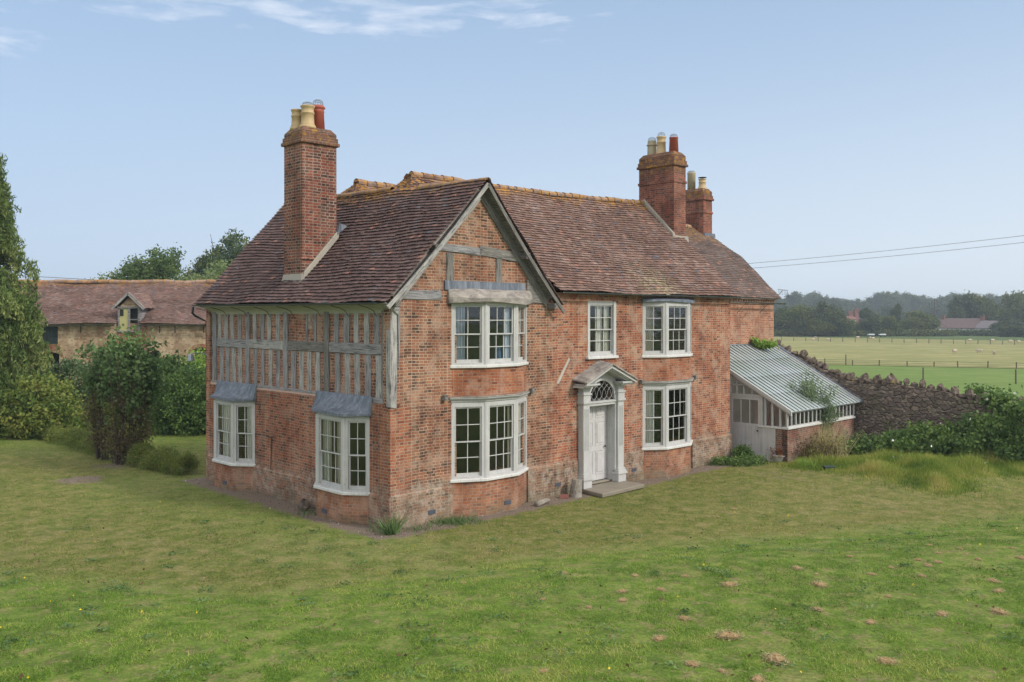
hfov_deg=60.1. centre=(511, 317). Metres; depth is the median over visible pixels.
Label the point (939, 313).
distant tree
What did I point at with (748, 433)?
door
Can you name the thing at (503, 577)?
dandelion flowers
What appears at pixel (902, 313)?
distant tree
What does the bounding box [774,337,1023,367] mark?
meadow
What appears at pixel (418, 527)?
weed tuft
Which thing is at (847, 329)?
field tree
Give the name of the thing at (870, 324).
field tree
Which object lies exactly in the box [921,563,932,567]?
dry thatch clump
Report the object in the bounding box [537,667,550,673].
dry thatch clump
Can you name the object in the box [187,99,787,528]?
farmhouse
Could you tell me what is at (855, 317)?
red roofed house
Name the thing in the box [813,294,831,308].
distant tree
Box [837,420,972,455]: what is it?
bramble bank
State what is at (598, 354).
sash window
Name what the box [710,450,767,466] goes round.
weed patch
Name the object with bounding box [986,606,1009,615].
dry thatch clump
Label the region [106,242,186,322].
ash tree
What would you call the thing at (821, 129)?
sky
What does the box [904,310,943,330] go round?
field tree
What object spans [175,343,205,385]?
climbing rose
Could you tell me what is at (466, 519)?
weed tuft
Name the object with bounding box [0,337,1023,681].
ground
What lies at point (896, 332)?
field hedge
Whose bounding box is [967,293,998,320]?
field tree
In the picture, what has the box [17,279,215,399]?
barn
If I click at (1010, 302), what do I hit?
field tree
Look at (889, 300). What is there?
distant tree
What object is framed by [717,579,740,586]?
dry thatch clump
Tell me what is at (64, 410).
yellow bush
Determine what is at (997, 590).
dry thatch clump
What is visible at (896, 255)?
power line
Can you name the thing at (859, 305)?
distant tree
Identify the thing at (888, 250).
power line
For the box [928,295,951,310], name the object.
distant tree
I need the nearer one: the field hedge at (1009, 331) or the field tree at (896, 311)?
the field hedge at (1009, 331)
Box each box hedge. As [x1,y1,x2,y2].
[31,420,100,455]
[122,439,201,474]
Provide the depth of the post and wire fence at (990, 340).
179.35 m
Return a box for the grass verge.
[774,328,1023,339]
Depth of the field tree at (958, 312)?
277.97 m
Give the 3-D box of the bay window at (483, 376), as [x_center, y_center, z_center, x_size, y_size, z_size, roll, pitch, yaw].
[-0.455,0.550,23.989,3.220,3.040,0.688,0,0,-44]
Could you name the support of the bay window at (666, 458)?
in the farmhouse
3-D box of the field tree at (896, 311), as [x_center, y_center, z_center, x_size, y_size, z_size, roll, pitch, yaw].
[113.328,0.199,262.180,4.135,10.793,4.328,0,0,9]
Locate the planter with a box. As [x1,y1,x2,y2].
[767,447,791,462]
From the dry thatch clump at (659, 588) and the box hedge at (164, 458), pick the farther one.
the box hedge at (164, 458)
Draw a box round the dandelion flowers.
[0,486,1017,677]
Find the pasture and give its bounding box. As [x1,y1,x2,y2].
[828,365,1023,397]
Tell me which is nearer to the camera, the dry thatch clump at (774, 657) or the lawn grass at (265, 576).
the dry thatch clump at (774, 657)
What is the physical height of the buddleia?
3.414 m
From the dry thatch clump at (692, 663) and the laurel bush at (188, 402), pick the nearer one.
the dry thatch clump at (692, 663)
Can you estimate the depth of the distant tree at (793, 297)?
517.89 m
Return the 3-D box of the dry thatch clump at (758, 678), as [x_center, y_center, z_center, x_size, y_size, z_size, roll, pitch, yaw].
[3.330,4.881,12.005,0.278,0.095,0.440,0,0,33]
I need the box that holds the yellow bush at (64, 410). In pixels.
[0,366,92,439]
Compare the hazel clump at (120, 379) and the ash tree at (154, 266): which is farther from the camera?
the ash tree at (154, 266)
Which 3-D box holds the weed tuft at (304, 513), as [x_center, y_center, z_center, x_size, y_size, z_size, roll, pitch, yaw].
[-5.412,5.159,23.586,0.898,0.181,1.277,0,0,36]
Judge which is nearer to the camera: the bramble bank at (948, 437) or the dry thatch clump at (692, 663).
the dry thatch clump at (692, 663)
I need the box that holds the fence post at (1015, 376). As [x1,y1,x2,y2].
[1015,369,1016,383]
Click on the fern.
(805, 462)
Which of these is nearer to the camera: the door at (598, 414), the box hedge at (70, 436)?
the door at (598, 414)
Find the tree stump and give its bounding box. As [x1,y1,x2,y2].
[569,479,581,497]
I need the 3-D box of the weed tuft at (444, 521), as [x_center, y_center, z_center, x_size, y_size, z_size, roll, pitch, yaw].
[-1.673,5.159,22.620,1.580,0.182,1.456,0,0,0]
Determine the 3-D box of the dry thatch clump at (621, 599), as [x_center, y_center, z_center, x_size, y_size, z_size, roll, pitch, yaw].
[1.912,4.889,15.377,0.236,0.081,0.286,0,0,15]
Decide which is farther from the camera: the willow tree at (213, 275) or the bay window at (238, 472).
the willow tree at (213, 275)
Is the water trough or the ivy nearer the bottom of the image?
the water trough
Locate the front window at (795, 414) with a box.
[786,404,853,427]
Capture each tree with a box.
[84,270,116,279]
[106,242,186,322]
[170,272,200,280]
[178,227,249,278]
[179,257,231,280]
[774,298,794,311]
[774,303,813,335]
[774,305,787,330]
[784,290,803,306]
[801,292,822,308]
[805,305,817,324]
[806,318,836,336]
[811,299,848,335]
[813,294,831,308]
[829,296,848,308]
[833,297,852,308]
[834,318,857,336]
[841,308,860,315]
[850,298,873,309]
[853,322,862,329]
[858,305,881,323]
[860,315,883,335]
[864,290,884,310]
[877,315,903,330]
[880,291,911,307]
[888,307,907,320]
[889,300,901,323]
[890,291,902,308]
[898,316,921,330]
[901,291,910,311]
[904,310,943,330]
[907,293,931,311]
[920,306,946,321]
[922,294,933,300]
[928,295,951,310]
[932,292,959,301]
[942,304,966,317]
[946,290,978,317]
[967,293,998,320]
[983,292,997,298]
[986,318,1023,328]
[989,295,1003,305]
[991,290,1023,322]
[1008,301,1023,325]
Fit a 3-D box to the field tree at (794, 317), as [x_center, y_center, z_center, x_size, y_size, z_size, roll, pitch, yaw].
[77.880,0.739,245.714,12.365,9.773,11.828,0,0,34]
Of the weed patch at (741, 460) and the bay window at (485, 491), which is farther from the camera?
the weed patch at (741, 460)
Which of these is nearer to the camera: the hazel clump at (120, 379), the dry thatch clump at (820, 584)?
the dry thatch clump at (820, 584)
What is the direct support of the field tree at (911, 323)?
on the ground at (372, 617)
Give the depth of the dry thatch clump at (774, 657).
12.62 m
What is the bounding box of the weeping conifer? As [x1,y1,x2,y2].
[0,152,63,437]
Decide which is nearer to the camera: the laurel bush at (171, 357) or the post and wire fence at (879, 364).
the laurel bush at (171, 357)
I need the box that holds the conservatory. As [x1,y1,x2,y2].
[730,344,863,462]
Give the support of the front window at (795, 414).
in the conservatory
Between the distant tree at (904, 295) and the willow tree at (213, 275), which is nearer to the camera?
the willow tree at (213, 275)
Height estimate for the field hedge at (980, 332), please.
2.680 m
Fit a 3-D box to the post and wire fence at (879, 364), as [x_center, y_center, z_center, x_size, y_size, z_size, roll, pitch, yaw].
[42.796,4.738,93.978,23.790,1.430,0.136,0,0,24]
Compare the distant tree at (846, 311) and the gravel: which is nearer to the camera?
the gravel
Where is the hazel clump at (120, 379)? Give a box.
[73,323,189,464]
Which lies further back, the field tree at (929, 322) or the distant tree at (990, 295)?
the distant tree at (990, 295)
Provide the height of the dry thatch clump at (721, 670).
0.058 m
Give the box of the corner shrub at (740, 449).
[730,442,754,458]
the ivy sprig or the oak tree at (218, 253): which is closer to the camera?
the ivy sprig
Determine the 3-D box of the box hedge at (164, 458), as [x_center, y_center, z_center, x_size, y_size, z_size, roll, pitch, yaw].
[-12.126,4.780,30.655,3.771,0.960,1.420,0,0,41]
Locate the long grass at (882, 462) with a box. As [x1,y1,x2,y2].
[753,444,1023,499]
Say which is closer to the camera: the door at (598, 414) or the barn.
the door at (598, 414)
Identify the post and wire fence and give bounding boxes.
[781,337,1023,344]
[817,355,1016,368]
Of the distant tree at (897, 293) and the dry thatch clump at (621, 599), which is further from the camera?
the distant tree at (897, 293)
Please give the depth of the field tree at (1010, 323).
248.30 m
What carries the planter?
on the ground at (372, 617)
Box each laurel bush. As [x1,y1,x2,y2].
[29,354,97,427]
[147,349,204,426]
[148,359,205,436]
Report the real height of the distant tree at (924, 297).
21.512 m
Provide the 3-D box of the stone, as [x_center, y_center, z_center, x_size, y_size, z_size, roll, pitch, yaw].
[-5.652,5.105,24.135,0.366,0.393,0.267,0,0,0]
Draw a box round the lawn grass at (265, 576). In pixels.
[0,441,1023,598]
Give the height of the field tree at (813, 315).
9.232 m
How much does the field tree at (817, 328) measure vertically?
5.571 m
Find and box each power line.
[748,235,1023,263]
[758,242,1023,267]
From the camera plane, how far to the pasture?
79.54 m
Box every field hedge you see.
[774,326,958,335]
[948,328,997,335]
[993,324,1023,336]
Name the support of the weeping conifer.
on the ground at (372, 617)
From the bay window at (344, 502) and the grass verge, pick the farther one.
the grass verge
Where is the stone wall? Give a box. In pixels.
[770,339,1023,451]
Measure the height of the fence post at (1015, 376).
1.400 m
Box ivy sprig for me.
[751,337,778,348]
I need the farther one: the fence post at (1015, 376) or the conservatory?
the fence post at (1015, 376)
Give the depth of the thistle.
21.42 m
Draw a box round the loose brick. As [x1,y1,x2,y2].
[560,494,568,498]
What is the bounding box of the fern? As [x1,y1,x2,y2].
[792,454,818,466]
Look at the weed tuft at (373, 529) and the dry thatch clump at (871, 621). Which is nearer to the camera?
the dry thatch clump at (871, 621)
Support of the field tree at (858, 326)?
on the ground at (372, 617)
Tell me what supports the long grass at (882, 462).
on the ground at (372, 617)
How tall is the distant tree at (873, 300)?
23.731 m
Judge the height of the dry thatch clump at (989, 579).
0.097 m
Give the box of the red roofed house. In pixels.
[847,309,860,322]
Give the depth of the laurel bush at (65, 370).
42.71 m
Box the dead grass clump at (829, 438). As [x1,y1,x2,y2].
[797,419,864,457]
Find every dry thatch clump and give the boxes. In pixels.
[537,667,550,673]
[615,588,628,592]
[617,597,629,601]
[651,633,667,641]
[656,586,664,590]
[673,615,693,620]
[682,659,702,666]
[707,627,747,640]
[716,668,727,673]
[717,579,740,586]
[749,673,766,681]
[760,649,791,665]
[790,566,804,570]
[809,580,826,586]
[809,606,826,611]
[863,618,877,624]
[868,654,899,664]
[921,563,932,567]
[933,609,952,616]
[984,577,1000,582]
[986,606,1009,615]
[990,588,1005,592]
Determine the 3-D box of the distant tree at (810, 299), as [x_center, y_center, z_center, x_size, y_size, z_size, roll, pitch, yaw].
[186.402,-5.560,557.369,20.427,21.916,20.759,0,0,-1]
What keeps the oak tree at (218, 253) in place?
on the ground at (372, 617)
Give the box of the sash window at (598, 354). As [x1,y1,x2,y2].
[586,301,618,359]
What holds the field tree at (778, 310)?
on the ground at (372, 617)
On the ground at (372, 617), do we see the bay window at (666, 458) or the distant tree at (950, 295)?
the distant tree at (950, 295)
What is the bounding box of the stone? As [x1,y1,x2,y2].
[297,498,310,510]
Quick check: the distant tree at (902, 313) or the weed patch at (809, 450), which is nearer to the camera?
the weed patch at (809, 450)
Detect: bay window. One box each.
[210,380,256,491]
[311,390,371,524]
[444,280,532,396]
[449,391,529,517]
[641,297,694,380]
[642,377,693,478]
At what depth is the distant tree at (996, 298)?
519.11 m
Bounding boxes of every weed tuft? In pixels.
[285,509,315,517]
[360,524,387,533]
[393,521,443,532]
[427,515,473,528]
[447,512,488,526]
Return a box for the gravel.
[185,465,713,537]
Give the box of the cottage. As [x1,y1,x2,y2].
[937,316,997,330]
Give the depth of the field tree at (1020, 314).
261.39 m
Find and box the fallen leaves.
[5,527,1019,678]
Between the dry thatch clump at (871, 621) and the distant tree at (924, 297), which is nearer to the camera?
the dry thatch clump at (871, 621)
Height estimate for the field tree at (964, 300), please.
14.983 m
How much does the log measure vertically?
0.182 m
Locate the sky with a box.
[0,0,1023,310]
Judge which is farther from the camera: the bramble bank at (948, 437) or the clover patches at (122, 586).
the bramble bank at (948, 437)
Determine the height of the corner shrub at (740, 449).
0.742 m
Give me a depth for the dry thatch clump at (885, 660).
12.60 m
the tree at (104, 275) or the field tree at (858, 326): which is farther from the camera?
the field tree at (858, 326)
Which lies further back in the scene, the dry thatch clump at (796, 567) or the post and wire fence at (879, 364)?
the post and wire fence at (879, 364)
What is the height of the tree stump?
0.585 m
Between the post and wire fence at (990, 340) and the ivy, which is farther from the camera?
the post and wire fence at (990, 340)
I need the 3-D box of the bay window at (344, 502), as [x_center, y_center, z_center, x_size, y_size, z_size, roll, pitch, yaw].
[-4.617,3.670,23.171,0.638,3.361,2.670,0,0,-44]
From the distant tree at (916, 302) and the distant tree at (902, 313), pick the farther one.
the distant tree at (916, 302)
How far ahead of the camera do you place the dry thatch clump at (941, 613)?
14.61 m
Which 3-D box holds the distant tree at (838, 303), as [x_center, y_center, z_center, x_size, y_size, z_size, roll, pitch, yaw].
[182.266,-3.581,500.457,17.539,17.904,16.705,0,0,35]
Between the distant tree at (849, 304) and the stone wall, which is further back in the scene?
the distant tree at (849, 304)
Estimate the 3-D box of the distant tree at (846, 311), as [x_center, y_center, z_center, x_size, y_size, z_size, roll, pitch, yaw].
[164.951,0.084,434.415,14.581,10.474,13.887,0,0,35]
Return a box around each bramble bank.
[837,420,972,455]
[883,384,1023,463]
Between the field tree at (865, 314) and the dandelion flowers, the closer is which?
the dandelion flowers
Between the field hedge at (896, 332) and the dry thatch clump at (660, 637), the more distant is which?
the field hedge at (896, 332)
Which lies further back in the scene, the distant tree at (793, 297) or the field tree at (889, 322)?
the distant tree at (793, 297)
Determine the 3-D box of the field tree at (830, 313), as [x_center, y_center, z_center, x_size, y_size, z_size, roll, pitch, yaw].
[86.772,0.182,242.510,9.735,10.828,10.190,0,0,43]
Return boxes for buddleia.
[785,367,844,436]
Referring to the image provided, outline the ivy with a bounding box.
[958,382,1023,423]
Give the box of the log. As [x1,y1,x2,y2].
[534,498,549,506]
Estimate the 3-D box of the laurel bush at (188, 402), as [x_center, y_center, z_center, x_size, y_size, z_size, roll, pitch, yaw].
[-14.658,3.605,40.643,5.436,3.438,3.932,0,0,0]
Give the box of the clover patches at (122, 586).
[0,516,1023,681]
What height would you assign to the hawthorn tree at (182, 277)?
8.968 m
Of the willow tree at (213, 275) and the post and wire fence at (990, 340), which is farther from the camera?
the post and wire fence at (990, 340)
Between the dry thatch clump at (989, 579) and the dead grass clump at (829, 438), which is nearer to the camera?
the dry thatch clump at (989, 579)
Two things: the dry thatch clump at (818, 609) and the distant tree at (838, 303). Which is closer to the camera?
the dry thatch clump at (818, 609)
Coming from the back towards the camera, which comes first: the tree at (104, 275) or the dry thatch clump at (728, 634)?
the tree at (104, 275)
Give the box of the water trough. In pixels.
[822,465,834,469]
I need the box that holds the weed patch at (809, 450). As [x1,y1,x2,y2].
[793,431,853,458]
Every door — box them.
[590,405,606,480]
[731,396,759,456]
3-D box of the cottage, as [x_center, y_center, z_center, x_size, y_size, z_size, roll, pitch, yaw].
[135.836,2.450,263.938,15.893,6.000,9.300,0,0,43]
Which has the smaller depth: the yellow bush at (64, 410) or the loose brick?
the loose brick
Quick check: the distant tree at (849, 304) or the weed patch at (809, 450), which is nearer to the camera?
the weed patch at (809, 450)
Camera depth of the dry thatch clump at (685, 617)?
14.39 m
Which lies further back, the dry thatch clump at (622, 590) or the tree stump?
the tree stump
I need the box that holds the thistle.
[364,509,415,534]
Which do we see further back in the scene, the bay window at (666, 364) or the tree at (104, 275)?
the tree at (104, 275)

